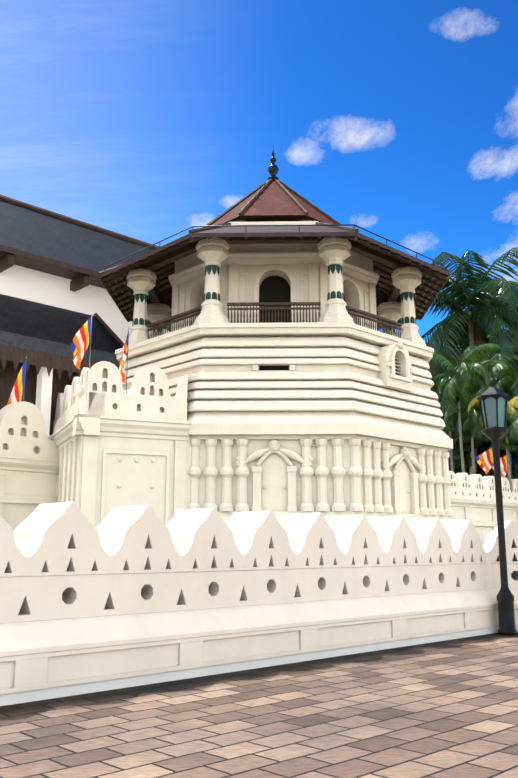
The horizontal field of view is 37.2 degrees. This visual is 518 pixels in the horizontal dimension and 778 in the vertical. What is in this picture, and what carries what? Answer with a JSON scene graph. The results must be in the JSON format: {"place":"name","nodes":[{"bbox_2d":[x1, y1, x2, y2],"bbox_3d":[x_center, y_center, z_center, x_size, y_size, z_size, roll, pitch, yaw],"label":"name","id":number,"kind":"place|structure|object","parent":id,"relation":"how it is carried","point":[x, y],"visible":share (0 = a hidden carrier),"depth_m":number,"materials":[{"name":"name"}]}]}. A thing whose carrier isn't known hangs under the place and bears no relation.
{"place":"outdoors","nodes":[
{"label":"outdoors","id":0,"kind":"place"},
{"bbox_2d":[0,633,517,777],"bbox_3d":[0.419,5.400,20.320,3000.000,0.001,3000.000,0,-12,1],"label":"paved ground","id":1,"kind":"structure","parent":0,"point":[445,709],"depth_m":5.36,"materials":[{"name":"brown brick"}]},
{"bbox_2d":[0,456,58,531],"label":"rampart","id":2,"kind":"object","parent":1,"relation":"on","point":[28,486],"visible":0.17,"depth_m":17.64,"materials":[{"name":"white paint"}]},
{"bbox_2d":[0,265,168,436],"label":"temple building walls","id":3,"kind":"structure","parent":1,"relation":"on","point":[20,282],"depth_m":23.00,"materials":[{"name":"white paint"}]},
{"bbox_2d":[0,199,153,366],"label":"temple building roofs","id":4,"kind":"structure","parent":3,"relation":"on","point":[34,326],"depth_m":22.71,"materials":[{"name":"grey tile"}]},
{"bbox_2d":[0,194,158,434],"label":"temple building timber","id":5,"kind":"object","parent":3,"relation":"attached to","point":[66,371],"visible":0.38,"depth_m":20.67,"materials":[{"name":"brown wood"}]},
{"bbox_2d":[48,414,191,526],"bbox_3d":[-3.599,3.131,18.167,2.540,4.180,5.170,5,-13,-23],"label":"bastion","id":6,"kind":"object","parent":1,"relation":"on","point":[107,464],"visible":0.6,"depth_m":16.24,"materials":[{"name":"white paint"}]},
{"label":"bastion ledge","id":7,"kind":"object","parent":6,"relation":"on","visible":0},
{"bbox_2d":[83,361,187,420],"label":"parapet","id":8,"kind":"structure","parent":7,"relation":"on","point":[149,396],"depth_m":16.65,"materials":[{"name":"white paint"}]},
{"bbox_2d":[89,314,91,368],"bbox_3d":[-3.640,-0.653,16.566,0.021,1.990,0.020,0,-12,1],"label":"flag pole","id":9,"kind":"object","parent":8,"relation":"on","point":[90,341],"visible":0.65,"depth_m":16.62,"materials":[{"name":"grey metal"}]},
{"bbox_2d":[70,317,90,369],"bbox_3d":[-3.844,-1.011,16.583,0.403,1.202,0.290,0,-12,1],"label":"flag","id":10,"kind":"object","parent":9,"relation":"attached to","point":[80,342],"visible":1,"depth_m":16.59,"materials":[{"name":"multicoloured fabric"}]},
{"bbox_2d":[126,327,128,393],"bbox_3d":[-2.890,-0.489,16.871,0.021,1.790,0.020,0,-12,1],"label":"flag pole","id":11,"kind":"object","parent":8,"relation":"on","point":[127,369],"visible":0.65,"depth_m":16.83,"materials":[{"name":"white metal"}]},
{"bbox_2d":[118,331,128,383],"bbox_3d":[-2.965,-0.717,16.861,0.193,1.266,0.252,5,-13,-24],"label":"flag","id":12,"kind":"object","parent":11,"relation":"attached to","point":[122,362],"visible":0.94,"depth_m":16.87,"materials":[{"name":"multicoloured fabric"}]},
{"bbox_2d":[0,589,498,705],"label":"wall plinth","id":13,"kind":"structure","parent":1,"relation":"on","point":[46,659],"depth_m":7.48,"materials":[{"name":"white paint"}]},
{"bbox_2d":[0,501,486,623],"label":"wall","id":14,"kind":"structure","parent":13,"relation":"on","point":[65,560],"depth_m":7.89,"materials":[{"name":"white paint"}]},
{"bbox_2d":[115,322,452,523],"bbox_3d":[0.419,2.505,20.914,8.900,6.510,8.900,0,-12,1],"label":"octagon body","id":15,"kind":"object","parent":1,"relation":"on","point":[331,386],"visible":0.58,"depth_m":17.38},
{"bbox_2d":[175,221,372,328],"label":"tower upper wall","id":16,"kind":"structure","parent":15,"relation":"on","point":[349,291],"depth_m":19.53,"materials":[{"name":"beige paint"}]},
{"bbox_2d":[146,302,401,338],"bbox_3d":[0.419,-1.031,21.640,7.167,0.610,7.167,0,-12,1],"label":"balcony balustrade","id":17,"kind":"object","parent":15,"relation":"on","point":[362,315],"visible":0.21,"depth_m":18.50,"materials":[{"name":"brown wood"}]},
{"bbox_2d":[123,236,425,346],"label":"columns","id":18,"kind":"structure","parent":15,"relation":"on","point":[335,250],"depth_m":18.51,"materials":[{"name":"beige stone"}]},
{"bbox_2d":[132,264,415,332],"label":"column decorative bands","id":19,"kind":"object","parent":18,"relation":"attached to","point":[215,268],"visible":0.48,"depth_m":18.35,"materials":[{"name":"green paint"}]},
{"bbox_2d":[99,232,449,329],"bbox_3d":[0.419,-3.230,22.091,9.160,1.587,9.160,0,-12,1],"label":"roof eave","id":20,"kind":"object","parent":18,"relation":"on","point":[171,255],"visible":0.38,"depth_m":19.34,"materials":[{"name":"brown wood"}]},
{"bbox_2d":[212,180,334,224],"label":"roof","id":21,"kind":"structure","parent":20,"relation":"on","point":[272,198],"depth_m":21.09,"materials":[{"name":"brown tile"}]},
{"bbox_2d":[98,178,449,274],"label":"roof ridge trim","id":22,"kind":"structure","parent":20,"relation":"on","point":[262,218],"depth_m":20.49,"materials":[{"name":"brown wood"}]},
{"bbox_2d":[268,150,278,179],"bbox_3d":[0.419,-6.698,22.803,0.340,1.120,0.340,0,-12,1],"label":"roof finial","id":23,"kind":"object","parent":22,"relation":"on","point":[273,169],"visible":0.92,"depth_m":22.66,"materials":[{"name":"grey metal"}]},
{"bbox_2d":[195,226,353,232],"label":"roof","id":24,"kind":"structure","parent":20,"relation":"on","point":[263,229],"depth_m":18.17,"materials":[{"name":"brown tile"}]},
{"bbox_2d":[104,224,444,269],"bbox_3d":[0.420,-2.773,21.997,8.955,0.187,8.953,0,-12,1],"label":"roof pipe","id":25,"kind":"object","parent":24,"relation":"attached to","point":[354,225],"visible":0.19,"depth_m":17.72,"materials":[{"name":"brown"}]},
{"bbox_2d":[99,236,449,329],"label":"rafters","id":26,"kind":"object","parent":20,"relation":"attached to","point":[169,296],"depth_m":22.06,"materials":[{"name":"brown wood"}]},
{"bbox_2d":[168,251,407,377],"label":"wall molding","id":27,"kind":"structure","parent":15,"relation":"on","point":[229,267],"depth_m":19.25,"materials":[{"name":"beige paint"}]},
{"bbox_2d":[259,359,396,374],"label":"dark octagon openings","id":28,"kind":"object","parent":15,"relation":"in","point":[272,367],"visible":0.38,"depth_m":17.54,"materials":[{"name":"black"}]},
{"bbox_2d":[375,343,411,391],"bbox_3d":[3.201,-0.531,18.581,1.000,1.120,0.450,11,-16,-43],"label":"window surround","id":29,"kind":"object","parent":15,"relation":"attached to","point":[383,355],"visible":0.6,"depth_m":18.27,"materials":[{"name":"white paint"}]},
{"bbox_2d":[395,354,400,375],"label":"window louvers","id":30,"kind":"object","parent":29,"relation":"in","point":[397,365],"visible":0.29,"depth_m":18.60,"materials":[{"name":"white wood"}]},
{"bbox_2d":[434,384,443,395],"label":"palm tree","id":31,"kind":"object","parent":1,"relation":"on","point":[441,393],"depth_m":52.22,"materials":[{"name":"green plant"}]},
{"bbox_2d":[383,247,517,475],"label":"coconut palm","id":32,"kind":"object","parent":1,"relation":"on","point":[488,298],"depth_m":43.95,"materials":[{"name":"green plant"}]},
{"bbox_2d":[427,322,486,388],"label":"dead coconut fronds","id":33,"kind":"object","parent":32,"relation":"attached to","point":[477,340],"visible":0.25,"depth_m":44.90,"materials":[{"name":"green plant"}]},
{"bbox_2d":[441,311,517,390],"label":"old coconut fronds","id":34,"kind":"object","parent":32,"relation":"attached to","point":[465,336],"visible":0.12,"depth_m":46.42,"materials":[{"name":"green plant"}]},
{"bbox_2d":[437,384,477,471],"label":"areca palm","id":35,"kind":"object","parent":1,"relation":"on","point":[441,408],"depth_m":40.97,"materials":[{"name":"green plant"}]},
{"bbox_2d":[429,343,501,472],"bbox_3d":[9.421,3.183,35.789,3.711,10.578,3.133,0,-12,1],"label":"areca palm","id":36,"kind":"object","parent":1,"relation":"on","point":[456,385],"depth_m":36.14,"materials":[{"name":"green plant"}]},
{"bbox_2d":[442,387,506,474],"bbox_3d":[10.596,4.362,37.427,3.395,8.930,2.600,-6,-13,28],"label":"areca palm","id":37,"kind":"object","parent":1,"relation":"on","point":[471,417],"depth_m":37.86,"materials":[{"name":"green plant"}]},
{"bbox_2d":[441,418,516,478],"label":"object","id":38,"kind":"object","parent":1,"relation":"on","point":[457,455],"visible":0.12,"depth_m":44.03,"materials":[{"name":"green plant"}]},
{"bbox_2d":[451,498,517,545],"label":"rampart","id":39,"kind":"object","parent":1,"relation":"on","point":[481,515],"visible":0.21,"depth_m":31.14,"materials":[{"name":"white paint"}]},
{"bbox_2d":[449,471,517,502],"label":"parapet wall","id":40,"kind":"structure","parent":39,"relation":"on","point":[473,487],"depth_m":31.65,"materials":[{"name":"white paint"}]},
{"bbox_2d":[475,447,493,473],"bbox_3d":[10.439,3.288,35.490,0.908,1.362,0.288,0,-12,1],"label":"flag","id":41,"kind":"object","parent":39,"relation":"on","point":[485,461],"visible":0.92,"depth_m":35.49,"materials":[{"name":"multicoloured fabric"}]},
{"bbox_2d":[492,454,511,477],"bbox_3d":[11.673,3.788,37.044,0.902,1.316,0.302,0,-12,1],"label":"flag","id":42,"kind":"object","parent":39,"relation":"on","point":[503,462],"visible":0.48,"depth_m":37.02,"materials":[{"name":"multicoloured fabric"}]},
{"bbox_2d":[451,415,517,478],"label":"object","id":43,"kind":"object","parent":1,"relation":"on","point":[514,460],"depth_m":42.75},
{"bbox_2d":[458,329,517,356],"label":"palm tree","id":44,"kind":"object","parent":1,"relation":"on","point":[507,337],"depth_m":59.28,"materials":[{"name":"green plant"}]},
{"bbox_2d":[485,553,491,589],"bbox_3d":[3.278,3.041,11.612,0.240,1.120,0.640,4,-12,-21],"label":"wall section","id":45,"kind":"object","parent":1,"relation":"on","point":[488,570],"depth_m":11.38,"materials":[{"name":"white paint"}]},
{"bbox_2d":[461,345,517,392],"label":"areca palm","id":46,"kind":"object","parent":1,"relation":"on","point":[509,358],"depth_m":40.49,"materials":[{"name":"green plant"}]},
{"bbox_2d":[468,395,517,491],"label":"areca palm","id":47,"kind":"object","parent":1,"relation":"on","point":[512,405],"depth_m":33.81,"materials":[{"name":"plant"}]},
{"bbox_2d":[476,370,516,634],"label":"lamp post","id":48,"kind":"object","parent":1,"relation":"on","point":[504,595],"depth_m":11.30,"materials":[{"name":"black metal"}]},
{"bbox_2d":[480,359,517,401],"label":"areca palm","id":49,"kind":"object","parent":1,"relation":"on","point":[505,378],"depth_m":37.41,"materials":[{"name":"green plant"}]},
{"bbox_2d":[485,313,517,341],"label":"palm tree","id":50,"kind":"object","parent":1,"relation":"on","point":[509,333],"visible":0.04,"depth_m":62.31,"materials":[{"name":"green plant"}]},
{"bbox_2d":[491,589,517,632],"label":"wall plinth","id":51,"kind":"structure","parent":1,"relation":"on","point":[495,592],"depth_m":11.14,"materials":[{"name":"white paint"}]},
{"bbox_2d":[483,520,517,588],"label":"wall","id":52,"kind":"structure","parent":51,"relation":"on","point":[491,546],"depth_m":11.46,"materials":[{"name":"white paint"}]},
{"bbox_2d":[498,345,517,353],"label":"areca palm","id":53,"kind":"object","parent":1,"relation":"on","point":[515,347],"visible":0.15,"depth_m":42.62,"materials":[{"name":"green plant"}]},
{"bbox_2d":[501,412,517,451],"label":"shrub","id":54,"kind":"object","parent":1,"relation":"on","point":[512,434],"visible":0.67,"depth_m":33.20,"materials":[{"name":"green plant"}]},
{"bbox_2d":[0,0,517,346],"label":"sky","id":55,"kind":"structure","parent":0,"point":[147,121],"materials":[{"name":"blue"}]},
{"bbox_2d":[188,342,452,515],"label":"decorative columns","id":56,"kind":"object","parent":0,"point":[426,486],"visible":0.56,"depth_m":16.74,"materials":[{"name":"white stone"}]},
{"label":"bastion wall ledge","id":57,"kind":"object","parent":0,"visible":0},
{"bbox_2d":[53,367,104,432],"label":"parapet wall","id":58,"kind":"structure","parent":57,"relation":"on","point":[70,403],"depth_m":17.75,"materials":[{"name":"white paint"}]},
{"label":"cloud wall ledge","id":59,"kind":"object","parent":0,"visible":0},
{"bbox_2d":[0,401,63,459],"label":"parapet wall","id":60,"kind":"structure","parent":59,"relation":"on","point":[23,430],"depth_m":18.04,"materials":[{"name":"white paint"}]},
{"bbox_2d":[7,359,25,404],"bbox_3d":[-5.845,0.253,18.358,0.449,2.105,0.243,6,-13,-28],"label":"flag","id":61,"kind":"object","parent":60,"relation":"on","point":[17,393],"visible":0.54,"depth_m":18.48,"materials":[{"name":"multicoloured fabric"}]}
]}

